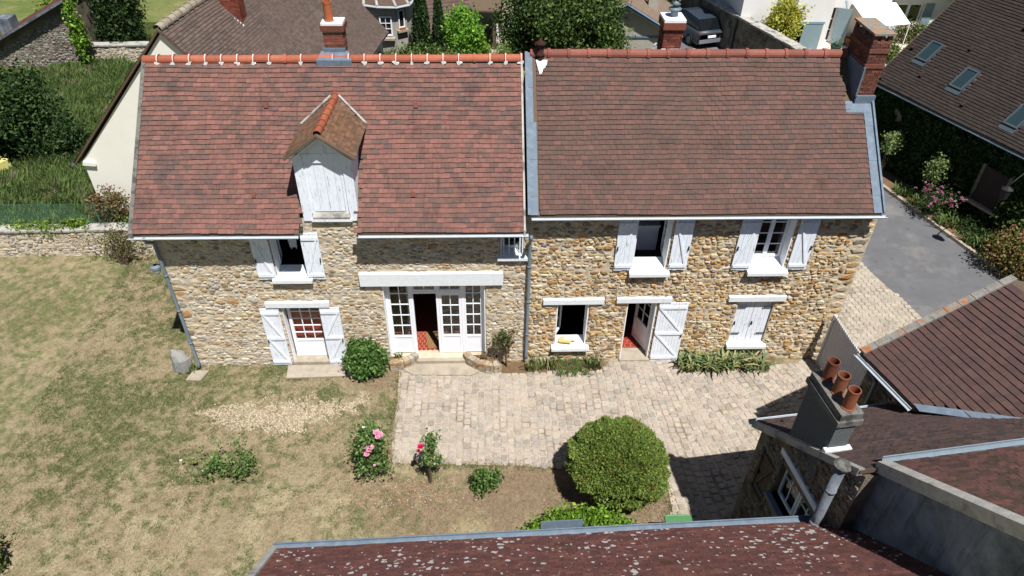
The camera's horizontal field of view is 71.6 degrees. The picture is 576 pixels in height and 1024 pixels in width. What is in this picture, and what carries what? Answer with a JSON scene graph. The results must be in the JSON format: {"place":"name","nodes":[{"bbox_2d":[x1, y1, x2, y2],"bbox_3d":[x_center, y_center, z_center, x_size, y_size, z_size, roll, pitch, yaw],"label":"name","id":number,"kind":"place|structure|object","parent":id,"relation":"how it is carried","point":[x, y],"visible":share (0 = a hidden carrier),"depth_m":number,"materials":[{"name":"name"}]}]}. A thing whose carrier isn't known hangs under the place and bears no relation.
{"place":"outdoors","nodes":[
{"label":"outdoors","id":0,"kind":"place"},
{"bbox_2d":[0,22,158,223],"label":"terrain","id":1,"kind":"structure","parent":0,"point":[151,31],"depth_m":35.89,"materials":[{"name":"plant"}]},
{"bbox_2d":[0,156,11,170],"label":"yellow tarpaulin","id":2,"kind":"object","parent":1,"relation":"on","point":[5,163],"visible":1,"depth_m":27.61,"materials":[{"name":"plastic"}]},
{"bbox_2d":[0,50,74,159],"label":"hazel tree","id":3,"kind":"object","parent":1,"relation":"on","point":[22,103],"visible":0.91,"depth_m":27.65,"materials":[{"name":"green plant"}]},
{"bbox_2d":[20,103,95,160],"bbox_3d":[-18.105,-6.030,28.673,2.533,2.754,2.796,11,40,13],"label":"laurel bush","id":4,"kind":"object","parent":1,"relation":"on","point":[65,135],"visible":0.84,"depth_m":28.09,"materials":[{"name":"green plant"}]},
{"bbox_2d":[0,203,121,224],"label":"wire fence","id":5,"kind":"object","parent":1,"relation":"on","point":[48,215],"visible":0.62,"depth_m":24.08,"materials":[{"name":"metal"}]},
{"bbox_2d":[0,52,135,224],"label":"undergrowth","id":6,"kind":"object","parent":1,"relation":"on","point":[98,82],"visible":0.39,"depth_m":27.94,"materials":[{"name":"green plant"}]},
{"bbox_2d":[0,0,136,66],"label":"stone barn","id":7,"kind":"structure","parent":1,"relation":"on","point":[38,37],"depth_m":35.28,"materials":[{"name":"grey stone"}]},
{"bbox_2d":[60,0,94,65],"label":"climbing vine","id":8,"kind":"object","parent":7,"relation":"attached to","point":[78,35],"visible":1,"depth_m":34.66,"materials":[{"name":"green plant"}]},
{"bbox_2d":[81,183,129,222],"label":"dry bush","id":9,"kind":"object","parent":1,"relation":"on","point":[114,198],"visible":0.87,"depth_m":24.40,"materials":[{"name":"brown plant"}]},
{"bbox_2d":[82,0,151,42],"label":"evergreen tree","id":10,"kind":"object","parent":1,"relation":"on","point":[119,21],"visible":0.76,"depth_m":36.00,"materials":[{"name":"green plant"}]},
{"bbox_2d":[88,41,148,62],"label":"boundary wall","id":11,"kind":"structure","parent":1,"relation":"on","point":[132,50],"depth_m":36.10,"materials":[{"name":"stone"}]},
{"bbox_2d":[71,0,387,210],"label":"cream house","id":12,"kind":"structure","parent":1,"relation":"on","point":[235,27],"depth_m":24.21,"materials":[{"name":"brown tile"}]},
{"bbox_2d":[359,0,413,53],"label":"turret house","id":13,"kind":"structure","parent":0,"point":[392,17],"depth_m":33.33,"materials":[{"name":"paint"}]},
{"bbox_2d":[0,254,816,575],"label":"lawn","id":14,"kind":"structure","parent":0,"point":[50,306],"depth_m":18.13,"materials":[{"name":"plant"}]},
{"bbox_2d":[0,539,8,574],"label":"corner shrub","id":15,"kind":"object","parent":14,"relation":"on","point":[4,562],"visible":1,"depth_m":15.62,"materials":[{"name":"green plant"}]},
{"bbox_2d":[79,221,151,264],"bbox_3d":[-13.419,-1.522,24.027,2.345,1.710,1.130,-1,39,-2],"label":"twiggy shrub","id":16,"kind":"object","parent":14,"relation":"on","point":[120,252],"visible":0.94,"depth_m":24.00,"materials":[{"name":"green plant"}]},
{"bbox_2d":[170,349,191,373],"bbox_3d":[-9.515,2.067,20.352,0.562,0.787,0.420,-14,41,-18],"label":"corner boulder","id":17,"kind":"object","parent":14,"relation":"on","point":[181,361],"visible":1,"depth_m":20.22,"materials":[{"name":"stone"}]},
{"bbox_2d":[186,370,208,381],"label":"drain slab","id":18,"kind":"structure","parent":14,"relation":"on","point":[198,375],"depth_m":20.29,"materials":[{"name":"stone"}]},
{"bbox_2d":[179,432,259,482],"bbox_3d":[-7.275,4.189,17.332,1.978,1.313,1.029,-1,39,-2],"label":"rose bush","id":19,"kind":"object","parent":14,"relation":"on","point":[236,471],"visible":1,"depth_m":17.43,"materials":[{"name":"green plant"}]},
{"bbox_2d":[188,391,371,440],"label":"gravel","id":20,"kind":"structure","parent":14,"relation":"on","point":[290,426],"depth_m":19.27,"materials":[{"name":"gravel"}]},
{"bbox_2d":[286,364,345,378],"bbox_3d":[-5.655,2.415,20.519,1.700,0.045,0.520,-1,39,-2],"label":"doorstep","id":21,"kind":"structure","parent":14,"relation":"on","point":[313,371],"depth_m":20.49,"materials":[{"name":"stone"}]},
{"bbox_2d":[338,333,389,382],"bbox_3d":[-4.195,1.951,20.181,1.464,1.450,1.310,-1,39,-2],"label":"choisya bush","id":22,"kind":"object","parent":14,"relation":"on","point":[367,358],"visible":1,"depth_m":19.89,"materials":[{"name":"green plant"}]},
{"bbox_2d":[344,414,395,482],"bbox_3d":[-3.390,3.944,17.152,1.152,2.009,1.165,-1,39,-2],"label":"rose bush","id":23,"kind":"object","parent":14,"relation":"on","point":[371,452],"visible":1,"depth_m":16.93,"materials":[{"name":"green plant"}]},
{"bbox_2d":[134,393,646,573],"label":"leaf litter","id":24,"kind":"object","parent":14,"relation":"on","point":[377,492],"visible":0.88,"depth_m":17.27,"materials":[{"name":"brown plant"}]},
{"bbox_2d":[389,352,418,371],"bbox_3d":[-3.139,2.137,20.689,0.866,0.334,0.394,-8,40,-11],"label":"stone planter","id":25,"kind":"object","parent":14,"relation":"on","point":[403,362],"visible":0.99,"depth_m":20.55,"materials":[{"name":"stone"}]},
{"bbox_2d":[416,428,444,483],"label":"rose bush","id":26,"kind":"object","parent":14,"relation":"on","point":[430,442],"visible":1,"depth_m":16.87,"materials":[{"name":"green plant"}]},
{"bbox_2d":[467,464,505,500],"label":"rose bush","id":27,"kind":"object","parent":14,"relation":"on","point":[485,479],"visible":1,"depth_m":17.20,"materials":[{"name":"green plant"}]},
{"bbox_2d":[519,500,636,529],"bbox_3d":[1.512,5.529,16.081,2.814,1.542,1.426,-1,39,-2],"label":"hedge","id":28,"kind":"object","parent":14,"relation":"on","point":[590,516],"visible":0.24,"depth_m":15.90,"materials":[{"name":"green plant"}]},
{"bbox_2d":[564,415,670,510],"bbox_3d":[2.520,4.229,17.021,2.562,1.937,2.382,-1,39,-2],"label":"clipped box bush","id":29,"kind":"object","parent":14,"relation":"on","point":[609,462],"visible":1,"depth_m":16.39,"materials":[{"name":"green plant"}]},
{"bbox_2d":[815,314,866,389],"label":"gate","id":30,"kind":"structure","parent":14,"relation":"on","point":[838,343],"depth_m":19.69,"materials":[{"name":"grey paint"}]},
{"bbox_2d":[426,0,469,46],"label":"roof","id":31,"kind":"structure","parent":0,"point":[429,3],"depth_m":36.21,"materials":[{"name":"brown wood"}]},
{"bbox_2d":[0,0,996,312],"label":"ground","id":32,"kind":"structure","parent":0,"point":[156,10],"depth_m":45.39,"materials":[{"name":"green plant"}]},
{"bbox_2d":[0,222,155,256],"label":"garden wall","id":33,"kind":"structure","parent":32,"relation":"on","point":[17,244],"depth_m":24.37,"materials":[{"name":"stone"}]},
{"bbox_2d":[0,215,90,239],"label":"bright creeper","id":34,"kind":"object","parent":33,"relation":"on","point":[74,223],"visible":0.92,"depth_m":24.10,"materials":[{"name":"green plant"}]},
{"bbox_2d":[127,0,532,367],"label":"stone house","id":35,"kind":"structure","parent":32,"relation":"on","point":[387,192],"depth_m":17.98,"materials":[{"name":"brown tile"}]},
{"bbox_2d":[287,311,324,338],"bbox_3d":[-5.963,1.131,20.374,1.800,1.280,0.079,-1,39,-2],"label":"red curtain","id":36,"kind":"object","parent":35,"relation":"hanging from","point":[309,328],"visible":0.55,"depth_m":20.33,"materials":[{"name":"fabric"}]},
{"bbox_2d":[286,308,327,355],"bbox_3d":[-5.788,1.164,20.234,0.980,2.050,0.050,-1,39,-2],"label":"door","id":37,"kind":"structure","parent":35,"relation":"in","point":[304,346],"depth_m":20.48,"materials":[{"name":"white paint"}]},
{"bbox_2d":[387,286,414,351],"bbox_3d":[-3.127,0.839,20.097,0.600,2.660,0.050,-1,39,-2],"label":"door","id":38,"kind":"structure","parent":35,"relation":"in","point":[402,343],"depth_m":20.51,"materials":[{"name":"white paint"}]},
{"bbox_2d":[425,331,438,348],"bbox_3d":[-2.310,1.549,21.363,0.515,0.024,0.713,-8,40,-11],"label":"doormat","id":39,"kind":"object","parent":35,"relation":"on","point":[432,338],"visible":0.64,"depth_m":21.34,"materials":[{"name":"fabric"}]},
{"bbox_2d":[439,293,462,351],"bbox_3d":[-1.731,1.005,20.288,0.615,2.240,0.050,-1,39,-2],"label":"door","id":40,"kind":"structure","parent":35,"relation":"in","point":[450,342],"depth_m":20.55,"materials":[{"name":"white paint"}]},
{"bbox_2d":[464,286,482,350],"bbox_3d":[-1.093,0.819,20.166,0.490,2.660,0.050,-1,39,-2],"label":"door","id":41,"kind":"structure","parent":35,"relation":"in","point":[474,342],"depth_m":20.58,"materials":[{"name":"white paint"}]},
{"bbox_2d":[410,0,432,51],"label":"cypress","id":42,"kind":"object","parent":32,"relation":"on","point":[420,29],"visible":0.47,"depth_m":32.68,"materials":[{"name":"green plant"}]},
{"bbox_2d":[377,37,483,54],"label":"clipped hedge","id":43,"kind":"object","parent":32,"relation":"on","point":[416,49],"visible":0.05,"depth_m":31.86,"materials":[{"name":"green plant"}]},
{"bbox_2d":[431,0,446,51],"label":"cypress","id":44,"kind":"object","parent":32,"relation":"on","point":[438,35],"visible":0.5,"depth_m":32.88,"materials":[{"name":"green plant"}]},
{"bbox_2d":[440,0,487,53],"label":"wisteria shrub","id":45,"kind":"object","parent":32,"relation":"on","point":[464,34],"visible":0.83,"depth_m":33.16,"materials":[{"name":"green plant"}]},
{"bbox_2d":[470,0,502,48],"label":"carport","id":46,"kind":"object","parent":32,"relation":"on","point":[485,12],"visible":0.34,"depth_m":40.13,"materials":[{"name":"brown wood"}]},
{"bbox_2d":[493,38,513,53],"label":"path grasses","id":47,"kind":"object","parent":32,"relation":"on","point":[501,49],"visible":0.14,"depth_m":34.43,"materials":[{"name":"green plant"}]},
{"bbox_2d":[489,0,539,65],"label":"slender tree","id":48,"kind":"object","parent":32,"relation":"on","point":[518,41],"visible":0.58,"depth_m":34.88,"materials":[{"name":"green plant"}]},
{"bbox_2d":[517,0,635,49],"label":"garden tree","id":49,"kind":"object","parent":32,"relation":"on","point":[571,24],"visible":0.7,"depth_m":33.16,"materials":[{"name":"green plant"}]},
{"bbox_2d":[247,515,948,575],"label":"foreground shed","id":50,"kind":"structure","parent":32,"relation":"on","point":[784,546],"depth_m":11.57,"materials":[{"name":"brown tile"}]},
{"bbox_2d":[596,0,682,48],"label":"gabled garage","id":51,"kind":"structure","parent":32,"relation":"on","point":[643,19],"depth_m":35.61,"materials":[{"name":"beige paint"}]},
{"bbox_2d":[523,1,896,361],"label":"stone house","id":52,"kind":"structure","parent":32,"relation":"on","point":[751,180],"depth_m":18.21,"materials":[{"name":"brown tile"}]},
{"bbox_2d":[558,336,574,343],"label":"folded cloths","id":53,"kind":"object","parent":52,"relation":"on","point":[566,339],"visible":1,"depth_m":20.58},
{"bbox_2d":[631,303,653,349],"bbox_3d":[3.860,0.827,20.887,0.050,2.120,0.780,-15,41,-19],"label":"door","id":54,"kind":"structure","parent":52,"relation":"in","point":[640,331],"depth_m":21.17,"materials":[{"name":"white paint"}]},
{"bbox_2d":[635,220,660,249],"bbox_3d":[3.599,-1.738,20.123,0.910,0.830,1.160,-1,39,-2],"label":"window","id":55,"kind":"structure","parent":52,"relation":"in","point":[647,235],"depth_m":19.64,"materials":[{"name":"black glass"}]},
{"bbox_2d":[660,220,668,255],"bbox_3d":[4.091,-1.564,18.862,0.050,1.510,0.410,3,39,2],"label":"window","id":56,"kind":"structure","parent":52,"relation":"in","point":[666,223],"depth_m":19.08,"materials":[{"name":"white paint"}]},
{"bbox_2d":[753,220,773,256],"bbox_3d":[6.624,-1.453,18.778,0.420,1.510,0.050,-1,39,-2],"label":"window","id":57,"kind":"structure","parent":52,"relation":"in","point":[772,221],"depth_m":18.93,"materials":[{"name":"white paint"}]},
{"bbox_2d":[764,220,789,256],"bbox_3d":[7.043,-1.457,18.793,0.420,1.510,0.050,-1,39,-2],"label":"window","id":58,"kind":"structure","parent":52,"relation":"in","point":[766,254],"depth_m":18.94,"materials":[{"name":"white paint"}]},
{"bbox_2d":[680,0,805,48],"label":"lane wall","id":59,"kind":"structure","parent":32,"relation":"on","point":[743,32],"depth_m":39.42,"materials":[{"name":"stone"}]},
{"bbox_2d":[761,0,814,39],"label":"golden shrub","id":60,"kind":"object","parent":32,"relation":"on","point":[785,18],"visible":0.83,"depth_m":37.97,"materials":[{"name":"yellow plant"}]},
{"bbox_2d":[720,0,953,48],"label":"white house","id":61,"kind":"structure","parent":32,"relation":"on","point":[835,19],"depth_m":40.64,"materials":[{"name":"paint"}]},
{"bbox_2d":[852,0,909,50],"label":"awning","id":62,"kind":"object","parent":61,"relation":"attached to","point":[889,14],"visible":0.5,"depth_m":40.25,"materials":[{"name":"fabric"}]},
{"bbox_2d":[681,39,1006,277],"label":"kerb","id":63,"kind":"structure","parent":32,"relation":"on","point":[958,241],"depth_m":26.71,"materials":[{"name":"concrete"}]},
{"bbox_2d":[730,357,1023,528],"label":"lean to outbuilding","id":64,"kind":"structure","parent":32,"relation":"on","point":[824,449],"depth_m":12.97,"materials":[{"name":"stone"}]},
{"bbox_2d":[777,469,800,515],"bbox_3d":[5.588,3.962,14.159,0.050,1.160,0.600,-5,39,-7],"label":"window","id":65,"kind":"structure","parent":64,"relation":"in","point":[790,511],"depth_m":14.33,"materials":[{"name":"white paint"}]},
{"bbox_2d":[792,496,808,515],"bbox_3d":[5.683,4.340,13.690,0.050,1.160,0.580,-5,39,-7],"label":"window","id":66,"kind":"structure","parent":64,"relation":"in","point":[800,500],"depth_m":13.88,"materials":[{"name":"white paint"}]},
{"bbox_2d":[887,18,928,44],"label":"shrub","id":67,"kind":"object","parent":32,"relation":"on","point":[914,30],"visible":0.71,"depth_m":41.80,"materials":[{"name":"green plant"}]},
{"bbox_2d":[852,438,1023,575],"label":"plastered house","id":68,"kind":"structure","parent":32,"relation":"on","point":[955,511],"depth_m":10.47,"materials":[{"name":"grey paint"}]},
{"bbox_2d":[854,274,1023,418],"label":"gatehouse wing","id":69,"kind":"structure","parent":32,"relation":"on","point":[963,357],"depth_m":15.01,"materials":[{"name":"tile"}]},
{"bbox_2d":[873,0,1023,238],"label":"ivy house","id":70,"kind":"structure","parent":32,"relation":"on","point":[950,83],"depth_m":27.14,"materials":[{"name":"stone"}]},
{"bbox_2d":[879,129,906,168],"bbox_3d":[15.467,-5.537,29.250,0.990,2.154,1.014,-1,39,-2],"label":"leafy spray","id":71,"kind":"object","parent":70,"relation":"attached to","point":[891,138],"visible":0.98,"depth_m":28.83,"materials":[{"name":"green plant"}]},
{"bbox_2d":[921,152,953,197],"bbox_3d":[16.340,-4.249,27.594,1.045,2.244,0.921,23,44,25],"label":"leafy spray","id":72,"kind":"object","parent":70,"relation":"attached to","point":[938,164],"visible":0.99,"depth_m":27.26,"materials":[{"name":"green plant"}]},
{"bbox_2d":[963,163,1013,216],"bbox_3d":[17.591,-3.630,26.155,0.270,1.550,1.320,-14,41,-18],"label":"window","id":73,"kind":"structure","parent":70,"relation":"in","point":[984,194],"depth_m":26.23,"materials":[{"name":"glass"}]},
{"bbox_2d":[999,173,1023,200],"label":"wall lantern","id":74,"kind":"object","parent":70,"relation":"attached to","point":[1006,192],"depth_m":23.61,"materials":[{"name":"black metal"}]},
{"bbox_2d":[488,2,512,53],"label":"garden path","id":75,"kind":"structure","parent":0,"point":[491,41],"depth_m":41.73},
{"bbox_2d":[392,359,822,520],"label":"courtyard","id":76,"kind":"structure","parent":0,"point":[706,478],"depth_m":19.43,"materials":[{"name":"stone"}]},
{"bbox_2d":[403,362,479,375],"bbox_3d":[-2.035,2.317,20.708,2.250,0.060,0.700,-1,39,-2],"label":"slab","id":77,"kind":"object","parent":76,"relation":"on","point":[454,369],"depth_m":20.59,"materials":[{"name":"concrete"}]},
{"bbox_2d":[417,358,464,363],"bbox_3d":[-2.069,2.074,20.883,1.400,0.120,0.320,-1,39,-2],"label":"doorstep","id":78,"kind":"object","parent":77,"relation":"on","point":[437,360],"visible":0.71,"depth_m":20.76,"materials":[{"name":"concrete"}]},
{"bbox_2d":[463,351,498,374],"bbox_3d":[-0.900,2.179,20.670,1.103,0.354,0.577,4,39,4],"label":"stone planter","id":79,"kind":"object","parent":76,"relation":"on","point":[489,364],"visible":1,"depth_m":20.53,"materials":[{"name":"stone"}]},
{"bbox_2d":[502,360,603,373],"bbox_3d":[1.213,2.318,20.806,3.050,0.001,0.560,-1,39,-2],"label":"flower bed","id":80,"kind":"object","parent":76,"relation":"on","point":[512,367],"visible":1,"depth_m":20.80,"materials":[{"name":"plant"}]},
{"bbox_2d":[491,327,517,366],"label":"rose bush","id":81,"kind":"object","parent":80,"relation":"on","point":[505,339],"visible":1,"depth_m":20.01,"materials":[{"name":"green plant"}]},
{"bbox_2d":[521,353,542,371],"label":"iris clump","id":82,"kind":"object","parent":80,"relation":"on","point":[530,367],"visible":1,"depth_m":20.58,"materials":[{"name":"green plant"}]},
{"bbox_2d":[539,353,558,370],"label":"iris clump","id":83,"kind":"object","parent":80,"relation":"on","point":[549,365],"visible":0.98,"depth_m":20.65,"materials":[{"name":"green plant"}]},
{"bbox_2d":[554,356,593,376],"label":"grass tuft","id":84,"kind":"object","parent":80,"relation":"on","point":[573,367],"visible":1,"depth_m":20.72,"materials":[{"name":"green plant"}]},
{"bbox_2d":[586,354,604,370],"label":"iris clump","id":85,"kind":"object","parent":80,"relation":"on","point":[596,365],"visible":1,"depth_m":20.69,"materials":[{"name":"green plant"}]},
{"bbox_2d":[385,368,810,513],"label":"joint weeds","id":86,"kind":"object","parent":76,"relation":"on","point":[392,423],"visible":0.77,"depth_m":18.38,"materials":[{"name":"green plant"}]},
{"bbox_2d":[664,514,691,521],"bbox_3d":[3.714,5.612,16.016,0.600,0.950,0.610,-1,39,-2],"label":"wheelie bin","id":87,"kind":"object","parent":76,"relation":"on","point":[677,517],"visible":0.26,"depth_m":15.86,"materials":[{"name":"green plastic"}]},
{"bbox_2d":[672,349,707,372],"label":"iris clump","id":88,"kind":"object","parent":76,"relation":"on","point":[687,361],"visible":0.97,"depth_m":20.66,"materials":[{"name":"green plant"}]},
{"bbox_2d":[673,357,776,372],"bbox_3d":[6.361,2.287,20.957,3.150,0.001,0.620,-1,39,-2],"label":"iris bed","id":89,"kind":"object","parent":76,"relation":"on","point":[772,359],"visible":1,"depth_m":21.09,"materials":[{"name":"plant"}]},
{"bbox_2d":[684,348,721,371],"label":"iris clump","id":90,"kind":"object","parent":89,"relation":"on","point":[701,362],"visible":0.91,"depth_m":20.69,"materials":[{"name":"green plant"}]},
{"bbox_2d":[694,348,731,374],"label":"iris clump","id":91,"kind":"object","parent":89,"relation":"on","point":[715,363],"visible":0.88,"depth_m":20.65,"materials":[{"name":"green plant"}]},
{"bbox_2d":[713,348,745,370],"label":"iris clump","id":92,"kind":"object","parent":89,"relation":"on","point":[728,363],"visible":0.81,"depth_m":20.77,"materials":[{"name":"green plant"}]},
{"bbox_2d":[729,349,762,370],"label":"iris clump","id":93,"kind":"object","parent":89,"relation":"on","point":[739,366],"visible":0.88,"depth_m":20.71,"materials":[{"name":"green plant"}]},
{"bbox_2d":[738,349,777,374],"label":"iris clump","id":94,"kind":"object","parent":76,"relation":"on","point":[762,363],"visible":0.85,"depth_m":20.74,"materials":[{"name":"green plant"}]},
{"bbox_2d":[678,0,722,48],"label":"driveway","id":95,"kind":"structure","parent":0,"point":[709,45],"depth_m":41.58,"materials":[{"name":"asphalt"}]},
{"bbox_2d":[679,7,723,45],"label":"parked car","id":96,"kind":"object","parent":95,"relation":"on","point":[703,26],"visible":0.77,"depth_m":40.91,"materials":[{"name":"grey paint"}]},
{"bbox_2d":[680,41,1002,316],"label":"road","id":97,"kind":"structure","parent":0,"point":[920,266],"depth_m":25.10,"materials":[{"name":"asphalt"}]},
{"bbox_2d":[822,40,907,65],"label":"terrace","id":98,"kind":"structure","parent":0,"point":[826,45],"depth_m":41.97,"materials":[{"name":"stone"}]},
{"bbox_2d":[884,36,904,63],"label":"terrace shrub","id":99,"kind":"object","parent":98,"relation":"on","point":[895,50],"visible":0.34,"depth_m":39.35,"materials":[{"name":"green plant"}]},
{"bbox_2d":[839,262,921,351],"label":"street paving","id":100,"kind":"structure","parent":0,"point":[874,308],"depth_m":22.96,"materials":[{"name":"stone"}]},
{"bbox_2d":[882,169,1021,280],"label":"verge soil","id":101,"kind":"structure","parent":0,"point":[889,179],"depth_m":28.91,"materials":[{"name":"soil"}]},
{"bbox_2d":[890,181,919,198],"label":"daylily clump","id":102,"kind":"object","parent":101,"relation":"on","point":[903,193],"visible":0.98,"depth_m":28.55,"materials":[{"name":"green plant"}]},
{"bbox_2d":[906,193,928,209],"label":"daylily clump","id":103,"kind":"object","parent":101,"relation":"on","point":[916,200],"visible":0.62,"depth_m":27.92,"materials":[{"name":"green plant"}]},
{"bbox_2d":[912,181,967,219],"bbox_3d":[16.253,-3.384,27.171,1.734,1.506,1.550,-1,39,-2],"label":"pink flower bush","id":104,"kind":"object","parent":101,"relation":"on","point":[937,201],"visible":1,"depth_m":27.00,"materials":[{"name":"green plant"}]},
{"bbox_2d":[934,210,963,228],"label":"daylily clump","id":105,"kind":"object","parent":101,"relation":"on","point":[941,222],"visible":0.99,"depth_m":26.87,"materials":[{"name":"green plant"}]},
{"bbox_2d":[956,231,985,248],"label":"daylily clump","id":106,"kind":"object","parent":101,"relation":"on","point":[968,241],"visible":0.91,"depth_m":25.83,"materials":[{"name":"green plant"}]},
{"bbox_2d":[929,190,1023,280],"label":"verge ground cover","id":107,"kind":"object","parent":101,"relation":"on","point":[979,232],"visible":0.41,"depth_m":26.31,"materials":[{"name":"green plant"}]},
{"bbox_2d":[974,223,1023,280],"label":"reddish bush","id":108,"kind":"object","parent":101,"relation":"on","point":[1011,250],"visible":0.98,"depth_m":24.29,"materials":[{"name":"green plant"}]},
{"bbox_2d":[988,195,1023,238],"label":"ivy mound","id":109,"kind":"object","parent":101,"relation":"on","point":[1014,215],"visible":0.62,"depth_m":25.33,"materials":[{"name":"green plant"}]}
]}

